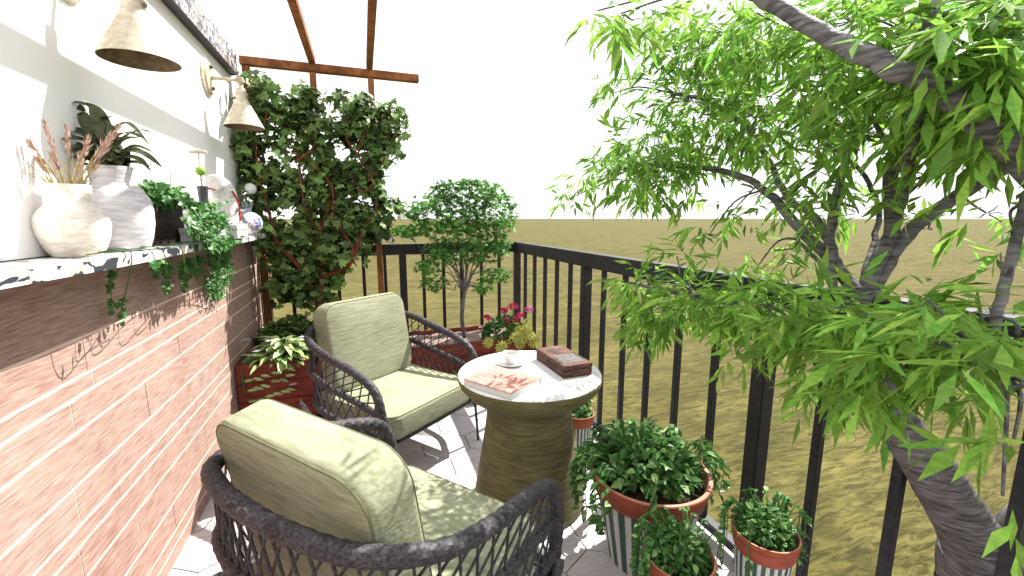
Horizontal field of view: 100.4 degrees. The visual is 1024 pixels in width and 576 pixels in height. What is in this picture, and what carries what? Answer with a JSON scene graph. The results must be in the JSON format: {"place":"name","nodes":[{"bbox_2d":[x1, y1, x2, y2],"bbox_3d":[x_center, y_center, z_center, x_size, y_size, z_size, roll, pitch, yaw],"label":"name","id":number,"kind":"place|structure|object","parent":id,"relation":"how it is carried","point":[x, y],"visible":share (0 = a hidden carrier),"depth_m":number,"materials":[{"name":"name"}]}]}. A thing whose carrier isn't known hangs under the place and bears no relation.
{"place":"outdoors","nodes":[
{"label":"outdoors","id":0,"kind":"place"},
{"bbox_2d":[169,403,733,575],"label":"terrace floor","id":1,"kind":"structure","parent":0,"point":[449,447],"depth_m":1.94,"materials":[{"name":"tile"}]},
{"bbox_2d":[0,0,268,575],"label":"house wall","id":2,"kind":"structure","parent":1,"relation":"on","point":[109,445],"depth_m":1.34,"materials":[{"name":"red brick"}]},
{"bbox_2d":[31,183,111,256],"bbox_3d":[-1.183,-0.181,1.148,0.153,0.189,0.153,-3,10,-19],"label":"vase","id":3,"kind":"object","parent":2,"relation":"on","point":[70,220],"visible":1,"depth_m":1.10,"materials":[{"name":"ceramic"}]},
{"bbox_2d":[16,119,123,184],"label":"dried grass","id":4,"kind":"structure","parent":3,"relation":"in","point":[97,155],"depth_m":1.13,"materials":[{"name":"plant"}]},
{"bbox_2d":[86,165,155,251],"bbox_3d":[-1.235,-0.247,1.337,0.176,0.258,0.176,-3,10,-19],"label":"vase","id":5,"kind":"object","parent":2,"relation":"on","point":[121,199],"visible":0.7,"depth_m":1.29,"materials":[{"name":"grey ceramic"}]},
{"bbox_2d":[64,101,161,170],"bbox_3d":[-1.230,-0.379,1.298,0.339,0.372,0.157,1,9,8],"label":"peace lily","id":6,"kind":"object","parent":5,"relation":"in","point":[95,122],"visible":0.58,"depth_m":1.29,"materials":[{"name":"green plant"}]},
{"bbox_2d":[64,0,181,71],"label":"wall lamp","id":7,"kind":"object","parent":2,"relation":"attached to","point":[132,37],"visible":1,"depth_m":1.30,"materials":[{"name":"beige metal"}]},
{"bbox_2d":[152,204,184,245],"bbox_3d":[-1.432,-0.252,1.677,0.150,0.160,0.280,-3,10,-19],"label":"planter box","id":8,"kind":"object","parent":2,"relation":"on","point":[169,224],"visible":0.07,"depth_m":1.67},
{"bbox_2d":[85,179,245,326],"bbox_3d":[-1.394,-0.148,1.809,0.334,0.594,1.468,-3,10,-19],"label":"trailing ivy","id":9,"kind":"object","parent":8,"relation":"in","point":[208,225],"visible":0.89,"depth_m":1.70,"materials":[{"name":"green plant"}]},
{"bbox_2d":[188,149,214,221],"bbox_3d":[-1.444,-0.434,1.997,0.073,0.415,0.075,6,11,31],"label":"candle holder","id":10,"kind":"object","parent":2,"relation":"on","point":[202,190],"visible":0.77,"depth_m":1.98,"materials":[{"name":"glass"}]},
{"bbox_2d":[178,227,225,242],"bbox_3d":[-1.349,-0.234,1.869,0.124,0.062,0.204,-4,10,-22],"label":"card box","id":11,"kind":"object","parent":2,"relation":"on","point":[183,232],"visible":0.32,"depth_m":1.76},
{"bbox_2d":[200,57,264,130],"bbox_3d":[-1.615,-1.130,2.488,0.272,0.365,0.210,-3,10,-19],"label":"wall lamp","id":12,"kind":"object","parent":2,"relation":"attached to","point":[242,115],"visible":1,"depth_m":2.46,"materials":[{"name":"beige metal"}]},
{"bbox_2d":[225,224,247,238],"bbox_3d":[-1.455,-0.289,2.188,0.134,0.070,0.174,-3,10,-17],"label":"card box","id":13,"kind":"object","parent":2,"relation":"on","point":[238,231],"visible":0.48,"depth_m":2.14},
{"bbox_2d":[204,174,244,224],"bbox_3d":[-1.470,-0.441,2.175,0.141,0.257,0.225,-3,10,-19],"label":"ceramic jug","id":14,"kind":"object","parent":13,"relation":"on","point":[223,187],"visible":0.73,"depth_m":2.11,"materials":[{"name":"ceramic"}]},
{"bbox_2d":[230,207,262,234],"bbox_3d":[-1.624,-0.403,2.571,0.212,0.169,0.212,-3,10,-19],"label":"patterned jar","id":15,"kind":"object","parent":2,"relation":"on","point":[254,222],"visible":0.48,"depth_m":2.54,"materials":[{"name":"ceramic"}]},
{"bbox_2d":[241,202,252,211],"bbox_3d":[-1.792,-0.476,2.897,0.080,0.209,0.080,-3,10,-19],"label":"pot","id":16,"kind":"object","parent":2,"relation":"on","point":[247,205],"visible":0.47,"depth_m":2.86,"materials":[{"name":"ceramic"}]},
{"bbox_2d":[236,183,256,206],"bbox_3d":[-1.804,-0.614,2.871,0.172,0.181,0.166,-3,10,-19],"label":"sprig","id":17,"kind":"object","parent":16,"relation":"in","point":[249,188],"visible":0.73,"depth_m":2.84,"materials":[{"name":"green plant"}]},
{"bbox_2d":[235,343,328,419],"bbox_3d":[-1.542,0.636,2.983,0.478,0.478,0.700,-3,10,-19],"label":"planter","id":18,"kind":"object","parent":1,"relation":"on","point":[304,389],"visible":0.23,"depth_m":2.64,"materials":[{"name":"wood"}]},
{"bbox_2d":[241,318,315,402],"bbox_3d":[-1.459,0.456,2.743,0.569,0.407,0.427,-6,11,-32],"label":"hosta","id":19,"kind":"object","parent":18,"relation":"in","point":[274,350],"visible":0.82,"depth_m":2.64,"materials":[{"name":"green plant"}]},
{"bbox_2d":[252,313,316,348],"bbox_3d":[-1.573,0.326,3.107,0.567,0.301,0.422,-3,10,-19],"label":"leafy bush","id":20,"kind":"object","parent":18,"relation":"in","point":[298,325],"visible":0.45,"depth_m":3.00,"materials":[{"name":"green plant"}]},
{"bbox_2d":[239,0,418,324],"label":"pergola","id":21,"kind":"object","parent":1,"relation":"on","point":[312,67],"visible":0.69,"depth_m":3.08,"materials":[{"name":"brown wood"}]},
{"bbox_2d":[229,69,410,316],"bbox_3d":[-1.374,-0.575,3.166,1.253,1.897,0.486,-3,10,-19],"label":"climbing vine","id":22,"kind":"object","parent":21,"relation":"attached to","point":[338,230],"visible":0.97,"depth_m":3.06,"materials":[{"name":"green plant"}]},
{"bbox_2d":[200,399,563,575],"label":"wicker armchair","id":23,"kind":"object","parent":1,"relation":"on","point":[302,493],"visible":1,"depth_m":0.90,"materials":[{"name":"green fabric"}]},
{"bbox_2d":[259,242,514,331],"bbox_3d":[-0.970,0.188,3.711,2.148,1.138,0.068,-3,10,-19],"label":"railing","id":24,"kind":"object","parent":1,"relation":"on","point":[402,251],"visible":0.18,"depth_m":3.66,"materials":[{"name":"black metal"}]},
{"bbox_2d":[299,292,478,444],"bbox_3d":[-0.699,0.514,2.455,0.751,0.899,0.837,6,11,32],"label":"wicker armchair","id":25,"kind":"object","parent":1,"relation":"on","point":[360,348],"visible":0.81,"depth_m":2.35,"materials":[{"name":"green fabric"}]},
{"bbox_2d":[408,325,533,373],"bbox_3d":[-0.629,0.594,3.494,1.540,0.398,0.490,-3,10,-19],"label":"planter","id":26,"kind":"object","parent":1,"relation":"on","point":[473,336],"visible":0.16,"depth_m":3.37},
{"bbox_2d":[388,177,520,337],"bbox_3d":[-0.411,-0.224,3.434,1.124,1.309,0.572,-3,10,-19],"label":"tree","id":27,"kind":"object","parent":26,"relation":"on","point":[467,227],"visible":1,"depth_m":3.34,"materials":[{"name":"green plant"}]},
{"bbox_2d":[480,302,533,339],"bbox_3d":[-0.059,0.267,3.494,0.473,0.315,0.257,-3,10,-19],"label":"geranium","id":28,"kind":"object","parent":26,"relation":"in","point":[506,321],"visible":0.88,"depth_m":3.44,"materials":[{"name":"green plant"}]},
{"bbox_2d":[482,318,540,352],"bbox_3d":[-0.024,0.374,3.439,0.499,0.262,0.240,-3,10,-19],"label":"coleus","id":29,"kind":"object","parent":26,"relation":"in","point":[525,332],"visible":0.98,"depth_m":3.38,"materials":[{"name":"yellow plant"}]},
{"bbox_2d":[457,351,602,527],"bbox_3d":[0.082,0.709,2.046,0.672,0.642,0.672,-3,10,-19],"label":"round table","id":30,"kind":"object","parent":1,"relation":"on","point":[528,437],"visible":0.71,"depth_m":1.85,"materials":[{"name":"beige stone"}]},
{"bbox_2d":[463,365,540,399],"bbox_3d":[-0.043,0.402,1.839,0.263,0.029,0.212,7,12,37],"label":"book","id":31,"kind":"object","parent":30,"relation":"on","point":[505,383],"visible":1,"depth_m":1.80,"materials":[{"name":"white paper"}]},
{"bbox_2d":[496,357,524,366],"bbox_3d":[-0.008,0.367,2.093,0.140,0.016,0.140,-3,10,-19],"label":"saucer","id":32,"kind":"object","parent":30,"relation":"on","point":[502,361],"visible":0.73,"depth_m":2.09,"materials":[{"name":"white ceramic"}]},
{"bbox_2d":[502,350,519,363],"bbox_3d":[-0.007,0.341,2.089,0.087,0.054,0.085,1,9,5],"label":"teacup","id":33,"kind":"object","parent":32,"relation":"on","point":[510,356],"visible":1,"depth_m":2.07,"materials":[{"name":"white ceramic"}]},
{"bbox_2d":[536,345,592,378],"bbox_3d":[0.243,0.351,2.062,0.155,0.059,0.299,-4,10,-21],"label":"book","id":34,"kind":"object","parent":30,"relation":"on","point":[563,362],"visible":1,"depth_m":1.99,"materials":[{"name":"brown wood"}]},
{"bbox_2d":[572,409,594,452],"bbox_3d":[0.377,0.834,2.411,0.170,0.279,0.170,-3,10,-19],"label":"flower pot","id":35,"kind":"object","parent":1,"relation":"on","point":[582,428],"visible":0.29,"depth_m":2.34,"materials":[{"name":"ceramic"}]},
{"bbox_2d":[572,398,593,418],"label":"potted ivy","id":36,"kind":"object","parent":35,"relation":"in","point":[584,412],"visible":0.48,"depth_m":2.38,"materials":[{"name":"green plant"}]},
{"bbox_2d":[590,441,713,575],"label":"flower pot","id":37,"kind":"object","parent":1,"relation":"on","point":[627,507],"visible":0.38,"depth_m":1.57,"materials":[{"name":"ceramic"}]},
{"bbox_2d":[568,416,731,534],"bbox_3d":[0.539,0.721,1.698,0.592,0.378,0.621,5,10,27],"label":"potted ivy","id":38,"kind":"object","parent":37,"relation":"in","point":[668,456],"visible":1,"depth_m":1.64,"materials":[{"name":"green plant"}]},
{"bbox_2d":[644,532,716,575],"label":"flower pot","id":39,"kind":"object","parent":1,"relation":"on","point":[656,570],"visible":0.23,"depth_m":1.27,"materials":[{"name":"ceramic"}]},
{"bbox_2d":[629,506,725,575],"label":"potted ivy","id":40,"kind":"object","parent":39,"relation":"in","point":[677,550],"visible":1,"depth_m":1.30,"materials":[{"name":"green plant"}]},
{"bbox_2d":[731,513,801,575],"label":"flower pot","id":41,"kind":"object","parent":1,"relation":"on","point":[765,562],"visible":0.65,"depth_m":1.31,"materials":[{"name":"ceramic"}]},
{"bbox_2d":[716,486,811,575],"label":"potted ivy","id":42,"kind":"object","parent":41,"relation":"in","point":[767,526],"visible":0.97,"depth_m":1.36,"materials":[{"name":"green plant"}]},
{"bbox_2d":[513,242,1023,575],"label":"railing","id":43,"kind":"object","parent":1,"relation":"on","point":[759,414],"visible":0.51,"depth_m":1.72,"materials":[{"name":"black metal"}]},
{"bbox_2d":[229,0,1023,218],"label":"sky","id":44,"kind":"structure","parent":0,"point":[499,97],"materials":[{"name":"white"}]},
{"bbox_2d":[260,219,1023,575],"bbox_3d":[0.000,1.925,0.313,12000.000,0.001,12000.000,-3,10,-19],"label":"ground","id":45,"kind":"structure","parent":0,"point":[850,505],"depth_m":6.12,"materials":[{"name":"yellow plant"}]},
{"bbox_2d":[542,0,1023,575],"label":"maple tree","id":46,"kind":"object","parent":45,"relation":"on","point":[940,88],"visible":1,"depth_m":1.01,"materials":[{"name":"green plant"}]}
]}

